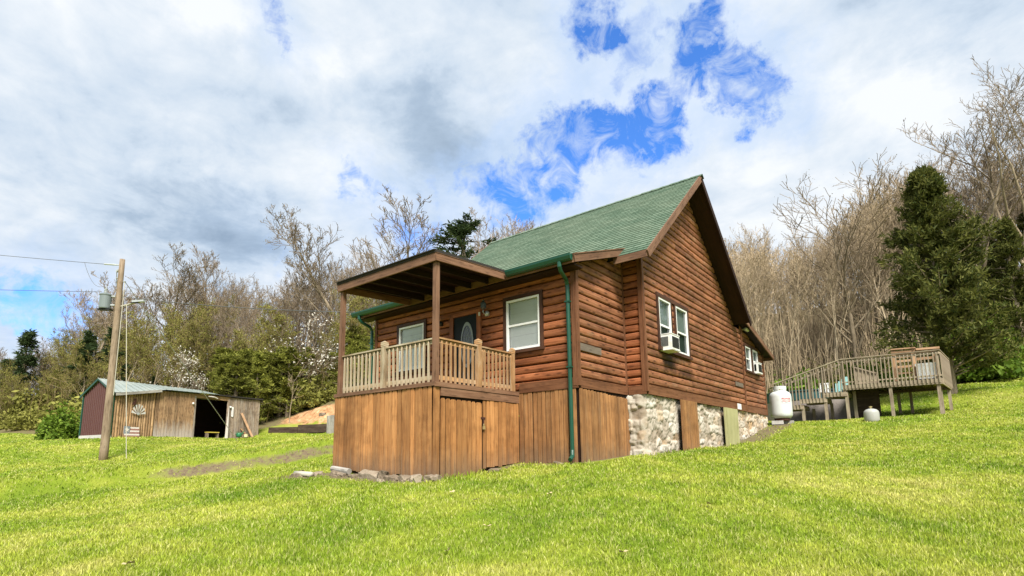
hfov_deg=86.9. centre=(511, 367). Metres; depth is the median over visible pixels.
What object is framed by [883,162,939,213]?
bare tree
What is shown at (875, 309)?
bare tree
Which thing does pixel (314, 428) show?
retaining wall
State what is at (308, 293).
bare tree
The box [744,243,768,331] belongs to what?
bare tree
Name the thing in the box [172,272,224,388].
bare tree
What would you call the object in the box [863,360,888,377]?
shrub
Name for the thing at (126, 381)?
lamp rope
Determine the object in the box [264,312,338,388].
dogwood tree
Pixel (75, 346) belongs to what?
budding tree
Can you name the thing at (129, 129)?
sky
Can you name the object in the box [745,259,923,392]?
brushwood
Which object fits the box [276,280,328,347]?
bare tree
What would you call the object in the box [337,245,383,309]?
bare tree
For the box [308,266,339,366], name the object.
bare tree
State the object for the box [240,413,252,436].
leaning board
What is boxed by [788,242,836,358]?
bare tree
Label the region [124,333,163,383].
budding tree
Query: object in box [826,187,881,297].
bare tree
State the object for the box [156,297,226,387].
budding tree
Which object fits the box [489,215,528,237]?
bare tree
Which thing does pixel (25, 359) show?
pine tree
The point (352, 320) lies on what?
budding tree
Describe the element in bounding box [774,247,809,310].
bare tree
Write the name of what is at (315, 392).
shrub
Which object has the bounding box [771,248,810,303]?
bare tree
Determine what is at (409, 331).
window
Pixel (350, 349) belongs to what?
young pine
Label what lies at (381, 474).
stone
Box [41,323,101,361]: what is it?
bare tree
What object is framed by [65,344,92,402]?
young pine
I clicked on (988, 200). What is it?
bare tree
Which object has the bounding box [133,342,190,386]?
budding tree
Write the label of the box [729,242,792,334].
bare tree
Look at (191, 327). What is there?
budding tree
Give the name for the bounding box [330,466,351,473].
stone
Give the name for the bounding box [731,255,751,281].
bare tree
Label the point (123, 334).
budding tree
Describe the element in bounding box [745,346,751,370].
window
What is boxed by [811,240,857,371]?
bare tree
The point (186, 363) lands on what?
dogwood tree
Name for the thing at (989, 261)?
evergreen tree
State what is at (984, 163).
bare tree
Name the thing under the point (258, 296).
bare tree
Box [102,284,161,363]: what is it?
bare tree
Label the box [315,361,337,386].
shrub
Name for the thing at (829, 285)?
bare tree
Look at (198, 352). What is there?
budding tree
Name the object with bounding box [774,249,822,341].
bare tree
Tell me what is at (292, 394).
sapling
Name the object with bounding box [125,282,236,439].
guy wire
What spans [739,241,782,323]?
bare tree
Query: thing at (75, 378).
budding tree
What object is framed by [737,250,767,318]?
bare tree
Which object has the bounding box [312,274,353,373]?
bare tree
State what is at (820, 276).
bare tree
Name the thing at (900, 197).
bare tree
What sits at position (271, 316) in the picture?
budding tree
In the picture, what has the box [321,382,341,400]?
shrub
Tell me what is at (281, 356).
young pine
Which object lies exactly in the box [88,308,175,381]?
budding tree
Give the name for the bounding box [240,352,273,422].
young pine
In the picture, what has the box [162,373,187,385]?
shrub
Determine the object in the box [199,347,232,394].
young pine
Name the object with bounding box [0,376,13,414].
budding tree
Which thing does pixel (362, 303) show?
bare tree
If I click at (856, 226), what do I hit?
bare tree
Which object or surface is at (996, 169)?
bare tree
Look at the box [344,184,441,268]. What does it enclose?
bare tree
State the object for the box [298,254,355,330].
bare tree
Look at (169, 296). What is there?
bare tree
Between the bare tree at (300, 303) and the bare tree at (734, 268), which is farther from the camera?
the bare tree at (300, 303)
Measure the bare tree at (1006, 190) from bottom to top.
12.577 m
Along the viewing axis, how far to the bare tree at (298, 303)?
45.45 m
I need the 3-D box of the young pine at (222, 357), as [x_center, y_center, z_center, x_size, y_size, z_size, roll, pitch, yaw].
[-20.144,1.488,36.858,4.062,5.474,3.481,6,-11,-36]
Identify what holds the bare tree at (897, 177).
on the ground at (308, 415)
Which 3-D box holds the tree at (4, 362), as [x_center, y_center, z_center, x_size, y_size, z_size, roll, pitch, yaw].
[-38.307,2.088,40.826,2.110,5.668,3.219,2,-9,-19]
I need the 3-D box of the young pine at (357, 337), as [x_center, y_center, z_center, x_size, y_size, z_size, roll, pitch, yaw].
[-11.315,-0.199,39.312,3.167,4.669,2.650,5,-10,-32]
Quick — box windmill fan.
[131,404,145,414]
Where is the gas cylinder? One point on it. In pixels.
(870, 414)
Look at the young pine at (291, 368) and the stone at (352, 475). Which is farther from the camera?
the young pine at (291, 368)
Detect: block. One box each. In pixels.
[772,420,783,424]
[784,420,793,423]
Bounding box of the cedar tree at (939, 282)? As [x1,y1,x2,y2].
[866,164,1023,393]
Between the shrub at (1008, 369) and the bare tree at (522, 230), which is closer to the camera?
the shrub at (1008, 369)
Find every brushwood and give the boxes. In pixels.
[1,339,364,423]
[32,298,374,394]
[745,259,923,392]
[762,281,932,392]
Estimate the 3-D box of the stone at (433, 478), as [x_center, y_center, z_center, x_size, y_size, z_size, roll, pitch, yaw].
[-1.378,1.961,9.416,0.272,0.196,0.217,-5,-1,15]
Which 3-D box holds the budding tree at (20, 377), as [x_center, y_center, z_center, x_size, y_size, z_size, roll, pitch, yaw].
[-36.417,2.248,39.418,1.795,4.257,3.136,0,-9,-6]
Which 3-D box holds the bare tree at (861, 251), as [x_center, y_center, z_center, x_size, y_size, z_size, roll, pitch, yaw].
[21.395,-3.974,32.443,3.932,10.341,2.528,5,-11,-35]
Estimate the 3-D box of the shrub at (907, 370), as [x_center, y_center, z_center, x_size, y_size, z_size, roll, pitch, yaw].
[22.112,0.134,30.480,3.722,2.463,3.228,6,-11,-38]
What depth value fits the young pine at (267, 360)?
38.13 m
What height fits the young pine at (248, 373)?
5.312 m
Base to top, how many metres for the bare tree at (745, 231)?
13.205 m
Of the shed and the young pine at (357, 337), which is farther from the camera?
the young pine at (357, 337)
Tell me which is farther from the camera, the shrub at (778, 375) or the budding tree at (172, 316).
the budding tree at (172, 316)
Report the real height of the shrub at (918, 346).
4.189 m
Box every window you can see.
[399,323,423,371]
[506,294,539,350]
[659,297,671,333]
[676,306,688,355]
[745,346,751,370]
[752,349,757,361]
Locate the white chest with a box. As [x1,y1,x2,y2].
[915,362,937,379]
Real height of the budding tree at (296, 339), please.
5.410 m
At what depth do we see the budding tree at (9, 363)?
40.55 m
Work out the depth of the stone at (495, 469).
10.45 m
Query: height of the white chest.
0.600 m
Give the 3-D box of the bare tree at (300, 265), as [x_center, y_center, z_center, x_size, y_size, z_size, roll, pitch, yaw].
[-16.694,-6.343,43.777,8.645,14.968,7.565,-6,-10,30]
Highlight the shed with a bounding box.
[78,378,263,438]
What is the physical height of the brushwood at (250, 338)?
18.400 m
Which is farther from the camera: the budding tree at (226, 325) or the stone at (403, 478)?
the budding tree at (226, 325)
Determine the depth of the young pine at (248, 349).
39.49 m
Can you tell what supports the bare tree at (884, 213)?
on the ground at (308, 415)
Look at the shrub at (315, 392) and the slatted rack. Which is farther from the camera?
the shrub at (315, 392)
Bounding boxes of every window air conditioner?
[660,333,679,353]
[753,362,762,374]
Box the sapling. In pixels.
[288,368,304,422]
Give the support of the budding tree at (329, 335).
on the ground at (308, 415)
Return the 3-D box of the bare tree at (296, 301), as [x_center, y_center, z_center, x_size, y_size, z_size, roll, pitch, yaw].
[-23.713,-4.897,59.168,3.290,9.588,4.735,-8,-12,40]
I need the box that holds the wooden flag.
[123,426,138,436]
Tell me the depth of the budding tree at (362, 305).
50.44 m
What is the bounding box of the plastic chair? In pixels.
[818,383,829,398]
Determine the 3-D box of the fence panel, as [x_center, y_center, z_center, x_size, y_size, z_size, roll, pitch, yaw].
[-10.733,3.547,32.352,0.028,1.489,1.562,8,-12,-44]
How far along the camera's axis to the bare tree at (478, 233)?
48.37 m
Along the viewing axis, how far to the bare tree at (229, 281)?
55.62 m
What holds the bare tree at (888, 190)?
on the ground at (308, 415)
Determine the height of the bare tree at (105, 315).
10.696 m
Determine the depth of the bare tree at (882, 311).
31.95 m
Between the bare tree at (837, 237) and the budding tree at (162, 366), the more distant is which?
the budding tree at (162, 366)
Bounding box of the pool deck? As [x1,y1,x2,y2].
[773,349,952,420]
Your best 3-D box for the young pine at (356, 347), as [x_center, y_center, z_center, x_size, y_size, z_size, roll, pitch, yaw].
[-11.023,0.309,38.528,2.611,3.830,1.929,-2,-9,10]
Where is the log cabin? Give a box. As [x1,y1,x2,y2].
[333,174,773,478]
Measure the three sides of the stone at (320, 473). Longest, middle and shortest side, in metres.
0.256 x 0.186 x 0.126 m
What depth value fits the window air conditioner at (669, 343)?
13.00 m
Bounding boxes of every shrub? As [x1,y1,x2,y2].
[0,387,57,420]
[0,403,49,430]
[0,411,12,429]
[23,383,66,411]
[31,401,80,439]
[38,392,82,424]
[64,396,81,422]
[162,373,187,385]
[179,363,210,386]
[292,378,333,408]
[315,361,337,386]
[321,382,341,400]
[766,366,830,393]
[768,367,792,392]
[797,356,839,383]
[824,363,886,396]
[827,357,910,394]
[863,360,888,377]
[873,356,927,380]
[905,317,962,372]
[929,315,1023,382]
[940,325,1023,381]
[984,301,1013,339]
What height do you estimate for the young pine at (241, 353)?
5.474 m
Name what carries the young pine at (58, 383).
on the ground at (308, 415)
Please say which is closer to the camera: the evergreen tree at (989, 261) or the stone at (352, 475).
the stone at (352, 475)
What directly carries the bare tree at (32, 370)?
on the ground at (308, 415)
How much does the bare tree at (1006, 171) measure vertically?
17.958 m
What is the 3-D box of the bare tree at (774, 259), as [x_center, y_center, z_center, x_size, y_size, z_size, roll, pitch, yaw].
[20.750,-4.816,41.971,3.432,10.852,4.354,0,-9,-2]
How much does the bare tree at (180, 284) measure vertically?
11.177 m
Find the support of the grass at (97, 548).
on the ground at (308, 415)
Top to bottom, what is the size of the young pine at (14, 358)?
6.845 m
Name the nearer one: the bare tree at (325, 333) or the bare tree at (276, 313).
the bare tree at (276, 313)
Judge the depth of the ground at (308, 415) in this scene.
8.46 m
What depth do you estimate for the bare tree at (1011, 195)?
32.53 m
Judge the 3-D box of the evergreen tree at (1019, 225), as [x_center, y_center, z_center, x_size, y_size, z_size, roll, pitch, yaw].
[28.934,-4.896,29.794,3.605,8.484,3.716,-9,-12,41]
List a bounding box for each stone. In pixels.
[291,473,302,476]
[313,471,322,475]
[329,470,348,476]
[330,466,351,473]
[347,474,358,477]
[358,469,378,478]
[377,470,389,478]
[383,474,397,480]
[398,475,409,481]
[409,474,422,482]
[423,474,441,481]
[488,468,501,471]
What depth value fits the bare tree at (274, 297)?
58.72 m
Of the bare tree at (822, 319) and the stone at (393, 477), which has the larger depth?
the bare tree at (822, 319)
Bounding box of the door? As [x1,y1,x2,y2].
[449,308,481,385]
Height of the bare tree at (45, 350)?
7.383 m
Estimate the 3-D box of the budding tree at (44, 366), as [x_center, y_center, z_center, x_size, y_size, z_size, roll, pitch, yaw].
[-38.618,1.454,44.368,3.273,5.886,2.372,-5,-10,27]
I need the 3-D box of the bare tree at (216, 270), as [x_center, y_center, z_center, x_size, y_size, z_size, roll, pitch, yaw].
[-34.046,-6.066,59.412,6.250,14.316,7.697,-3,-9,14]
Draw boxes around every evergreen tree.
[889,286,919,340]
[958,213,1005,312]
[975,216,1023,342]
[975,238,1009,327]
[1003,210,1023,310]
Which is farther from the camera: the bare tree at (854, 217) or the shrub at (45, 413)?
the bare tree at (854, 217)
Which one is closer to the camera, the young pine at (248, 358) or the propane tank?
the propane tank
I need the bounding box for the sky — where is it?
[0,0,1023,395]
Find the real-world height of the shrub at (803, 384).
2.429 m
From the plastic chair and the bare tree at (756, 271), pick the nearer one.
the plastic chair
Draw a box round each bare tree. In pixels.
[0,348,8,367]
[11,345,46,390]
[29,336,66,387]
[30,342,66,394]
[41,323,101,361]
[57,289,120,351]
[63,312,106,352]
[71,298,137,346]
[78,271,167,362]
[81,290,131,359]
[90,291,147,339]
[93,280,144,342]
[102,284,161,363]
[125,242,216,357]
[144,271,198,351]
[157,277,189,369]
[160,286,206,334]
[168,244,232,333]
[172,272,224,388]
[173,250,247,363]
[180,287,231,347]
[190,285,231,375]
[202,293,238,375]
[207,274,255,331]
[209,291,275,348]
[213,272,262,344]
[223,281,264,329]
[223,282,259,332]
[232,277,289,345]
[243,286,296,348]
[245,277,268,321]
[260,204,352,344]
[264,275,294,320]
[265,284,285,319]
[268,268,319,349]
[274,271,319,360]
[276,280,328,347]
[281,272,312,338]
[282,281,319,335]
[287,265,338,350]
[290,281,326,349]
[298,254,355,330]
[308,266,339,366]
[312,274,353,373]
[326,262,360,350]
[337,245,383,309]
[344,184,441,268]
[346,247,373,325]
[348,294,377,326]
[351,254,389,307]
[453,207,511,255]
[478,223,533,252]
[487,215,534,239]
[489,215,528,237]
[726,225,798,285]
[726,239,749,309]
[726,240,746,294]
[729,233,766,301]
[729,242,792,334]
[730,222,779,305]
[731,248,748,293]
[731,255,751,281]
[731,260,781,335]
[733,228,787,273]
[733,235,775,392]
[734,252,765,326]
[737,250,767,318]
[737,259,755,298]
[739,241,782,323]
[740,242,787,340]
[742,247,779,341]
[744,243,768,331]
[745,242,794,367]
[749,173,905,366]
[750,253,809,387]
[753,248,827,384]
[760,270,795,328]
[765,247,801,343]
[770,244,817,384]
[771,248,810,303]
[772,224,817,340]
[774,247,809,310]
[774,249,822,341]
[775,240,805,341]
[783,231,825,345]
[783,240,843,359]
[784,261,851,365]
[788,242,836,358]
[792,245,867,374]
[803,221,833,286]
[806,243,837,333]
[809,245,872,357]
[810,226,874,319]
[811,234,869,333]
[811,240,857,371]
[825,199,900,318]
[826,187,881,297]
[826,214,902,352]
[827,147,941,332]
[832,212,913,362]
[843,218,888,357]
[843,227,877,330]
[852,181,900,334]
[854,181,903,315]
[856,182,920,334]
[858,189,916,295]
[859,205,895,296]
[862,67,1023,324]
[867,151,971,273]
[868,165,927,298]
[874,162,907,193]
[874,202,906,324]
[878,170,951,263]
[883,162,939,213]
[933,141,987,210]
[939,55,1023,305]
[942,123,1021,300]
[944,163,1023,302]
[954,158,1023,254]
[968,135,1023,275]
[981,155,1023,223]
[999,179,1023,268]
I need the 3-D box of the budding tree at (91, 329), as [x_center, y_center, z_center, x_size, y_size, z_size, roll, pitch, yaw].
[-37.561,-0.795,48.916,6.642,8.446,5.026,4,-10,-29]
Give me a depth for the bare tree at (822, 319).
31.91 m
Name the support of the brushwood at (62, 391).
on the ground at (308, 415)
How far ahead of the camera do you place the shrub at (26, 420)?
33.65 m
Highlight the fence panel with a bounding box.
[326,415,333,432]
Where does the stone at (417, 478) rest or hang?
on the ground at (308, 415)
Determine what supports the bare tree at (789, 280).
on the ground at (308, 415)
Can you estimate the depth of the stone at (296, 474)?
11.21 m
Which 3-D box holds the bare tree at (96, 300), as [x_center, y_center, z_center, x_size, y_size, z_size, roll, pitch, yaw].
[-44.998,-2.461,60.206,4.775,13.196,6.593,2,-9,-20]
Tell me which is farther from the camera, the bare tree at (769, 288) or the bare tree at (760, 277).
the bare tree at (760, 277)
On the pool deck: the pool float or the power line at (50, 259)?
the pool float
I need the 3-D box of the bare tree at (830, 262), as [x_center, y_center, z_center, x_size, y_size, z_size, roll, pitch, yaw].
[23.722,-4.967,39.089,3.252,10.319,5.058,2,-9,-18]
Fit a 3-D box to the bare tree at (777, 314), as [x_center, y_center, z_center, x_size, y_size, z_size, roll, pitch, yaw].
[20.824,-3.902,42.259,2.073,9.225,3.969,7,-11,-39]
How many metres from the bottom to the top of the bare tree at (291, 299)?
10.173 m
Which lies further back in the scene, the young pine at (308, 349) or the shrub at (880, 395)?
the young pine at (308, 349)
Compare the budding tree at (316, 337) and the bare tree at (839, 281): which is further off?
the budding tree at (316, 337)
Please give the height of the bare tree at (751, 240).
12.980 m
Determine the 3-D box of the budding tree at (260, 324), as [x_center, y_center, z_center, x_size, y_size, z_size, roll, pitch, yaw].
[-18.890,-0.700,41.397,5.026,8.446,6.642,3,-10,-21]
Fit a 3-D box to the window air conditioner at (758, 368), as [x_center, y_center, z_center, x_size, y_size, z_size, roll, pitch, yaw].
[9.005,0.021,19.835,0.218,0.414,0.536,-8,-11,38]
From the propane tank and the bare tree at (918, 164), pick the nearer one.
the propane tank
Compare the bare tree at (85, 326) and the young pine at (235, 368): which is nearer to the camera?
the young pine at (235, 368)
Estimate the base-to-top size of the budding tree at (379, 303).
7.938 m
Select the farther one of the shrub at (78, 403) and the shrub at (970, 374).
the shrub at (78, 403)
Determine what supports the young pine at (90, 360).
on the ground at (308, 415)
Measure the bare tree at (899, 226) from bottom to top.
13.908 m
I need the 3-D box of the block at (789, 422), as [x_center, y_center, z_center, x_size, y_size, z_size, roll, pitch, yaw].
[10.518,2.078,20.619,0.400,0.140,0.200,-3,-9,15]
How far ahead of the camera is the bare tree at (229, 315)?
44.47 m
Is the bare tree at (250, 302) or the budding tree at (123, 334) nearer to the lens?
the budding tree at (123, 334)
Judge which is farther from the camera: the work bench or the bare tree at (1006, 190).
the bare tree at (1006, 190)
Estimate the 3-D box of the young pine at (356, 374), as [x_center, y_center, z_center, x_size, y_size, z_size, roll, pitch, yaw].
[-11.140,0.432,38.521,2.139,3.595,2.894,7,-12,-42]
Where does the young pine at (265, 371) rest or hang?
on the ground at (308, 415)
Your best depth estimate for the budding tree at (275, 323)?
40.90 m
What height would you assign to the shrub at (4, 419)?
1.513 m
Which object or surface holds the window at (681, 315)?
in the log cabin
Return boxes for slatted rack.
[890,346,939,380]
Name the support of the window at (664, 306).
in the log cabin
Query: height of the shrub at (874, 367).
2.525 m
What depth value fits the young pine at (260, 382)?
37.35 m
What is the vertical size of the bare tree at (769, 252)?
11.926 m
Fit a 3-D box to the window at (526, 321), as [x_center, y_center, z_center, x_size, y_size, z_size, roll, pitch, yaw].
[0.258,-0.980,11.834,0.910,1.154,0.098,-8,-11,38]
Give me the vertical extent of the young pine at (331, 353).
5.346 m
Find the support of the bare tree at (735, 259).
on the ground at (308, 415)
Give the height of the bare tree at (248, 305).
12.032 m
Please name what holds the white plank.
on the ground at (308, 415)
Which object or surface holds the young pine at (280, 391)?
on the ground at (308, 415)
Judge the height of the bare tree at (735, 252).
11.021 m
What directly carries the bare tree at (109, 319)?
on the ground at (308, 415)
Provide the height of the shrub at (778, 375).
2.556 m
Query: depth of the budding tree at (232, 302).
49.14 m
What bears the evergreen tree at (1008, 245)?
on the ground at (308, 415)
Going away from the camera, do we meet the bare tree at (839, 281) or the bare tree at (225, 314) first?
the bare tree at (839, 281)
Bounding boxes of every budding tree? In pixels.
[0,359,24,396]
[0,364,28,412]
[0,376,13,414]
[1,374,34,401]
[26,351,60,391]
[31,346,77,398]
[33,328,75,392]
[36,381,58,401]
[40,337,107,388]
[43,326,75,391]
[54,315,136,369]
[60,354,103,402]
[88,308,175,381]
[89,363,108,383]
[97,317,111,357]
[98,314,203,386]
[109,320,149,367]
[122,318,161,380]
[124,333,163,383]
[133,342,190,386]
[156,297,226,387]
[156,302,202,386]
[174,321,216,390]
[175,307,221,390]
[179,324,213,380]
[198,295,251,349]
[199,294,238,354]
[229,333,271,351]
[230,302,297,356]
[239,303,322,370]
[252,311,314,368]
[260,299,295,349]
[278,326,304,355]
[302,328,329,348]
[307,310,346,389]
[328,286,369,349]
[334,295,375,349]
[346,297,383,324]
[370,298,382,305]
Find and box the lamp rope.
[126,304,126,458]
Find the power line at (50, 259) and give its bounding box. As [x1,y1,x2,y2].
[1,255,99,263]
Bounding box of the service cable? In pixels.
[122,296,353,312]
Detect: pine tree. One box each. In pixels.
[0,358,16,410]
[1,328,40,395]
[60,330,107,390]
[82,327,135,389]
[412,212,496,258]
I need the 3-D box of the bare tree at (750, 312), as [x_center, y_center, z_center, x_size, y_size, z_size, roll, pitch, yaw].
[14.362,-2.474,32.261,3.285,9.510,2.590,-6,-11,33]
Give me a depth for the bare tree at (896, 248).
35.31 m
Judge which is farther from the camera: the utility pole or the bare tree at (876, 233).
the bare tree at (876, 233)
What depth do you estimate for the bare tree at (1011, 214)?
37.23 m
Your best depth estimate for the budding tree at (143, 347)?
43.91 m
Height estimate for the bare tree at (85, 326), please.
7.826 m
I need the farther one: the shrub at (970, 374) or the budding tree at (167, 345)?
the budding tree at (167, 345)
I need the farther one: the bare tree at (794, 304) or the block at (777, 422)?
the bare tree at (794, 304)
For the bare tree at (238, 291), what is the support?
on the ground at (308, 415)
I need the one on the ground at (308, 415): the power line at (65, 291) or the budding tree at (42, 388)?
the budding tree at (42, 388)
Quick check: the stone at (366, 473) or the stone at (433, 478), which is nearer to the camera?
the stone at (433, 478)
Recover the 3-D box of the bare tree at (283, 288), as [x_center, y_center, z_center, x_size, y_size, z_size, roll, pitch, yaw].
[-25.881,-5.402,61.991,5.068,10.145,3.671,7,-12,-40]
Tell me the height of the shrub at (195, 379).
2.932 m
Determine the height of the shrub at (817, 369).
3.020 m
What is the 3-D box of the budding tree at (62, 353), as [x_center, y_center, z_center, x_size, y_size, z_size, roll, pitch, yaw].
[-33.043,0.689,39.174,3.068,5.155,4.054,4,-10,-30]
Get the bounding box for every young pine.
[9,355,28,392]
[32,370,63,399]
[58,340,98,393]
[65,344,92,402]
[116,351,140,381]
[151,376,158,384]
[197,352,234,399]
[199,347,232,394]
[200,347,224,390]
[207,350,266,410]
[209,353,273,424]
[214,348,253,397]
[229,348,251,393]
[232,340,246,353]
[238,351,252,394]
[240,349,277,413]
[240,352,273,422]
[242,350,283,417]
[246,353,277,403]
[251,346,308,416]
[251,351,285,421]
[265,346,317,416]
[271,344,304,407]
[297,346,322,398]
[321,326,369,386]
[324,329,338,372]
[329,324,374,384]
[336,346,368,392]
[337,334,369,384]
[345,349,367,391]
[347,325,377,377]
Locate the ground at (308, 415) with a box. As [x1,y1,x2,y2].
[0,303,1023,575]
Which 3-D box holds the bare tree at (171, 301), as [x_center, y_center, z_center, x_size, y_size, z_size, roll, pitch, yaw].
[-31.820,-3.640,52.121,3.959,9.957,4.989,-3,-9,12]
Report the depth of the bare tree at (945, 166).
43.05 m
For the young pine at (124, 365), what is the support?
on the ground at (308, 415)
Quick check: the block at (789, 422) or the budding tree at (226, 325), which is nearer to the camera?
the block at (789, 422)
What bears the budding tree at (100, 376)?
on the ground at (308, 415)
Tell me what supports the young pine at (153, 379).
on the ground at (308, 415)
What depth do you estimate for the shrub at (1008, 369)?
26.08 m
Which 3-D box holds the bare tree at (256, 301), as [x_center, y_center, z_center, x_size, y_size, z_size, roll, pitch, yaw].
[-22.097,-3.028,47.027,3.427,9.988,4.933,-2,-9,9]
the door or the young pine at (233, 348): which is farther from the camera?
the young pine at (233, 348)
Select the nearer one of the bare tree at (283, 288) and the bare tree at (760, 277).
the bare tree at (760, 277)
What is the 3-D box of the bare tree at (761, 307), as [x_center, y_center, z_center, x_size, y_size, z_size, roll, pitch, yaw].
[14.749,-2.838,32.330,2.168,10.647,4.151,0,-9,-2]
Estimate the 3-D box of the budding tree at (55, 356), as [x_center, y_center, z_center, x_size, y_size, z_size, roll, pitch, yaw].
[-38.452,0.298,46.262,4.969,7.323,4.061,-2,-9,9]
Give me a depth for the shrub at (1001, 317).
30.21 m
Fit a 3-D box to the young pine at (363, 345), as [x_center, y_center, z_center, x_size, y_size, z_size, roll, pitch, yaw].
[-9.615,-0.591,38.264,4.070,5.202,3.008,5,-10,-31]
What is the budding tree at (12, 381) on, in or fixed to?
on the ground at (308, 415)
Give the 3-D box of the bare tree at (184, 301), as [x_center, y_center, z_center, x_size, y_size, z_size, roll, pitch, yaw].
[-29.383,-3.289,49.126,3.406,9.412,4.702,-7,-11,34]
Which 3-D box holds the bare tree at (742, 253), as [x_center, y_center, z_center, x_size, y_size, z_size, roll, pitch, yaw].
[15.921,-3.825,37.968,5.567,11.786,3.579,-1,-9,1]
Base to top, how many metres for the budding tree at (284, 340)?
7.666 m
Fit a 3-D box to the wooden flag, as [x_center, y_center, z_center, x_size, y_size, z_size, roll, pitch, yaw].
[-18.742,3.180,26.629,0.128,0.609,0.720,-5,-10,26]
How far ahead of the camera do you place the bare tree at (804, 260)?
42.84 m
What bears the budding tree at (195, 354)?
on the ground at (308, 415)
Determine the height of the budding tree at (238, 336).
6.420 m
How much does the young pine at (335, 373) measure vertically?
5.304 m
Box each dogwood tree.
[147,345,208,391]
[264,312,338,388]
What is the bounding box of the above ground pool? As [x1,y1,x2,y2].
[764,388,854,421]
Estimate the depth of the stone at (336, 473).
10.81 m
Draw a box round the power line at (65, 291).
[18,290,92,291]
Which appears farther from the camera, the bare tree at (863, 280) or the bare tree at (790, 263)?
the bare tree at (790, 263)
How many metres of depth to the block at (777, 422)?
20.47 m
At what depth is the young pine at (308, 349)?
41.52 m
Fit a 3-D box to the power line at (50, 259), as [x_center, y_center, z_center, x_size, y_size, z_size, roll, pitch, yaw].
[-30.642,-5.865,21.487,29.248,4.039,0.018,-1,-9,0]
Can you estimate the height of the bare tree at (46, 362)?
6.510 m
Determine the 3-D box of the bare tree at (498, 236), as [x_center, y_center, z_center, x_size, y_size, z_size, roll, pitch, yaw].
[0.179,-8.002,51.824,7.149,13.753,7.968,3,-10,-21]
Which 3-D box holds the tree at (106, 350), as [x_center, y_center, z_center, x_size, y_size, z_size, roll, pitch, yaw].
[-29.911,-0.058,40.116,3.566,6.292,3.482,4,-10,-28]
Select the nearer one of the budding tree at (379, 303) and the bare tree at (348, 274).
the budding tree at (379, 303)
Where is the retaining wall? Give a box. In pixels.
[268,424,326,432]
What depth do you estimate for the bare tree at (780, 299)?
32.97 m
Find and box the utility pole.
[97,259,145,460]
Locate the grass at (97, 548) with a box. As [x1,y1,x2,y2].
[0,376,1023,575]
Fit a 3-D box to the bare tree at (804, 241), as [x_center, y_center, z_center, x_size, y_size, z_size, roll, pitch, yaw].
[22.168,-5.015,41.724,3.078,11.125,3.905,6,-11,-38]
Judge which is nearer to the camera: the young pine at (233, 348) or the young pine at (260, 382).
the young pine at (260, 382)
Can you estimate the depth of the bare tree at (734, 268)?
31.82 m
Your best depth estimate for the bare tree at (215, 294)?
46.19 m
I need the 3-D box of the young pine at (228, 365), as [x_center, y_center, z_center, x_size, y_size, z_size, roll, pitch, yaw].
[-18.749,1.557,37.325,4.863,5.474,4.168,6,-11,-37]
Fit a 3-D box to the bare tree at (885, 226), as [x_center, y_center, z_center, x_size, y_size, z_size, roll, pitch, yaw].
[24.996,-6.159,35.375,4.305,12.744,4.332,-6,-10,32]
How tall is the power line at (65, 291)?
2.099 m
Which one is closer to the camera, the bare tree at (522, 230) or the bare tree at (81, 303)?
the bare tree at (522, 230)
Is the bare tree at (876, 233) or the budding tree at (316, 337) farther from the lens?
the budding tree at (316, 337)
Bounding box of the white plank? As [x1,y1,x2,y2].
[225,410,228,437]
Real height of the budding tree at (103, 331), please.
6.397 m
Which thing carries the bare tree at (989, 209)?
on the ground at (308, 415)
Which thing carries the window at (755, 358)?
in the log cabin
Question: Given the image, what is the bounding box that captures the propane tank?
[769,386,792,420]
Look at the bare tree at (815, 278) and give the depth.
35.65 m
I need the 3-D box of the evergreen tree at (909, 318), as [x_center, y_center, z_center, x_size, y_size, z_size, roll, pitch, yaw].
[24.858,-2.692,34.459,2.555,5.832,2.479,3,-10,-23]
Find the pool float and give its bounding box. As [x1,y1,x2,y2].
[835,377,847,391]
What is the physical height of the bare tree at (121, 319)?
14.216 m
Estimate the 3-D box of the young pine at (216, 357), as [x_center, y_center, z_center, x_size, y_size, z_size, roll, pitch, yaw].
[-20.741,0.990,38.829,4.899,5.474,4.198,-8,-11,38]
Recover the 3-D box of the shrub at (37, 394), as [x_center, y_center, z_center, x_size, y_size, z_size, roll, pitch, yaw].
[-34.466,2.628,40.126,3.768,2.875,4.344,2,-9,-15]
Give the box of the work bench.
[205,432,218,437]
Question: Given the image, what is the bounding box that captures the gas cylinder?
[863,406,879,421]
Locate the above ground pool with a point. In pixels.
(840, 410)
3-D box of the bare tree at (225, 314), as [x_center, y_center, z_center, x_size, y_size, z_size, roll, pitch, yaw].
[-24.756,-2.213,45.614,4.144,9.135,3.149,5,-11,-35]
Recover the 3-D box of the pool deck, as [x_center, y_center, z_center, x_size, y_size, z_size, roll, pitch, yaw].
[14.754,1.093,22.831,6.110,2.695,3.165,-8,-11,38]
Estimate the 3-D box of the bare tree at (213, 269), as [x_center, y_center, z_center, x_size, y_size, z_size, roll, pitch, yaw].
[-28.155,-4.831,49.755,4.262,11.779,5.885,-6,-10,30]
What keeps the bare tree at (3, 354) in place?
on the ground at (308, 415)
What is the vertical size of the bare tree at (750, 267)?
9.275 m
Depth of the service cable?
17.82 m
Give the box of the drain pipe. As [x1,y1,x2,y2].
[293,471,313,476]
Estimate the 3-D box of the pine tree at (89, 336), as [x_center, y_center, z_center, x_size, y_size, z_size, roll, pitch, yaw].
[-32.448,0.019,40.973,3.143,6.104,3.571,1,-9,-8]
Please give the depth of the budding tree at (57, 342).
41.06 m
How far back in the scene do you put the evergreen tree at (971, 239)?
33.86 m
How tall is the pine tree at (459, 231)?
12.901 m
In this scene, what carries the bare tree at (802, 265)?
on the ground at (308, 415)
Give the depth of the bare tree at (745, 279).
30.93 m
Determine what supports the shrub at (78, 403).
on the ground at (308, 415)
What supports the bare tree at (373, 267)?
on the ground at (308, 415)

